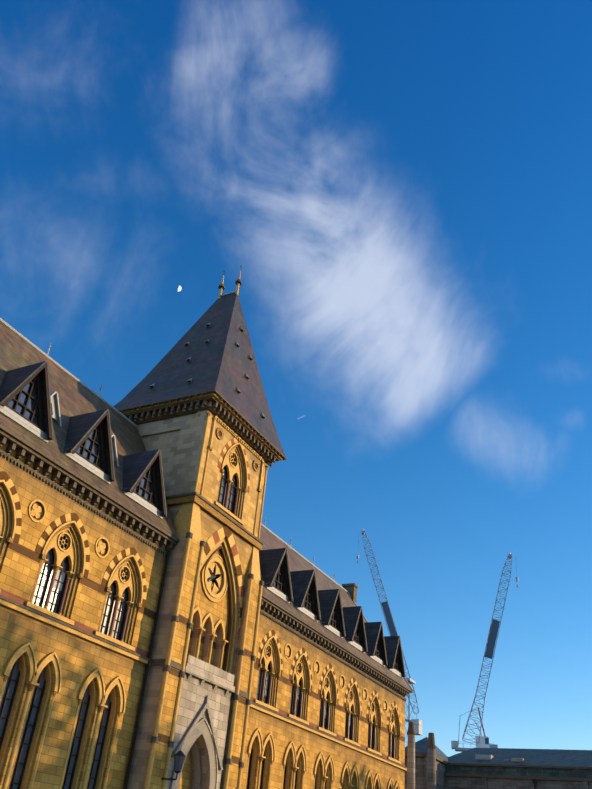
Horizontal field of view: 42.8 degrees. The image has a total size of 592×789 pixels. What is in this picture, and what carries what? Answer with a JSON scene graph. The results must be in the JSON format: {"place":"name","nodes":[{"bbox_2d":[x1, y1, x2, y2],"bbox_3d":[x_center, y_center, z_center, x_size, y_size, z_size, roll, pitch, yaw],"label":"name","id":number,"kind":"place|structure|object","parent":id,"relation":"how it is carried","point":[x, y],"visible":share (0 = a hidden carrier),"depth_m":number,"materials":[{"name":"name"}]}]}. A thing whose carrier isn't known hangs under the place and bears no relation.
{"place":"outdoors","nodes":[
{"label":"outdoors","id":0,"kind":"place"},
{"bbox_2d":[113,293,285,456],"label":"tower roof","id":1,"kind":"structure","parent":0,"point":[221,363],"depth_m":43.48,"materials":[{"name":"tile"}]},
{"bbox_2d":[149,264,264,418],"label":"roof ornaments","id":2,"kind":"object","parent":1,"relation":"attached to","point":[238,282],"visible":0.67,"depth_m":46.13},
{"bbox_2d":[0,0,591,756],"label":"sky","id":3,"kind":"structure","parent":0,"point":[400,190],"materials":[{"name":"blue"}]},
{"bbox_2d":[444,748,591,788],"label":"building","id":4,"kind":"structure","parent":0,"point":[552,769],"depth_m":65.99,"materials":[{"name":"stone"}]},
{"label":"ground","id":5,"kind":"structure","parent":0,"visible":0},
{"bbox_2d":[0,443,404,788],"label":"facade wall","id":6,"kind":"structure","parent":5,"relation":"on","point":[81,659],"depth_m":30.70,"materials":[{"name":"stone"}]},
{"bbox_2d":[124,544,173,788],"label":"downpipes","id":7,"kind":"object","parent":6,"relation":"attached to","point":[145,679],"visible":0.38,"depth_m":32.17,"materials":[{"name":"metal"}]},
{"bbox_2d":[0,471,400,788],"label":"window surrounds","id":8,"kind":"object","parent":6,"relation":"attached to","point":[62,548],"depth_m":30.19,"materials":[{"name":"stone"}]},
{"bbox_2d":[0,424,412,770],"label":"cornices","id":9,"kind":"object","parent":6,"relation":"on","point":[58,469],"visible":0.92,"depth_m":32.68,"materials":[{"name":"stone"}]},
{"bbox_2d":[0,322,410,689],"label":"roof","id":10,"kind":"structure","parent":9,"relation":"on","point":[74,395],"depth_m":35.44,"materials":[{"name":"tile"}]},
{"bbox_2d":[0,318,412,690],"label":"dormers","id":11,"kind":"object","parent":10,"relation":"on","point":[29,401],"visible":0.88,"depth_m":35.08,"materials":[{"name":"tile"}]},
{"bbox_2d":[169,507,252,788],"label":"tower","id":12,"kind":"structure","parent":5,"relation":"on","point":[210,527],"depth_m":37.14,"materials":[{"name":"stone"}]},
{"bbox_2d":[127,412,268,788],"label":"tower dressings","id":13,"kind":"structure","parent":12,"relation":"attached to","point":[193,556],"depth_m":35.37,"materials":[{"name":"stone"}]},
{"bbox_2d":[161,751,185,779],"bbox_3d":[-5.026,15.079,30.708,1.130,1.080,0.540,-11,-36,25],"label":"lantern","id":14,"kind":"object","parent":13,"relation":"hanging from","point":[179,757],"visible":0.96,"depth_m":30.51,"materials":[{"name":"metal"}]},
{"bbox_2d":[137,411,266,547],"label":"tower wall","id":15,"kind":"structure","parent":12,"relation":"on","point":[170,439],"depth_m":39.60,"materials":[{"name":"stone"}]},
{"bbox_2d":[118,389,286,788],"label":"tower dressings","id":16,"kind":"structure","parent":12,"relation":"attached to","point":[203,712],"depth_m":39.12,"materials":[{"name":"stone"}]},
{"bbox_2d":[207,562,221,593],"bbox_3d":[-4.141,9.166,37.731,0.060,1.620,1.620,-11,-36,25],"label":"star disc","id":17,"kind":"object","parent":12,"relation":"attached to","point":[215,590],"visible":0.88,"depth_m":37.90,"materials":[{"name":"stone"}]},
{"bbox_2d":[357,529,421,743],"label":"crane","id":18,"kind":"object","parent":5,"relation":"on","point":[388,617],"visible":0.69,"depth_m":208.15,"materials":[{"name":"metal"}]},
{"bbox_2d":[451,552,517,751],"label":"crane","id":19,"kind":"object","parent":5,"relation":"on","point":[482,741],"visible":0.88,"depth_m":161.97,"materials":[{"name":"metal"}]},
{"bbox_2d":[405,722,588,788],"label":"building","id":20,"kind":"structure","parent":5,"relation":"on","point":[426,759],"depth_m":64.51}
]}

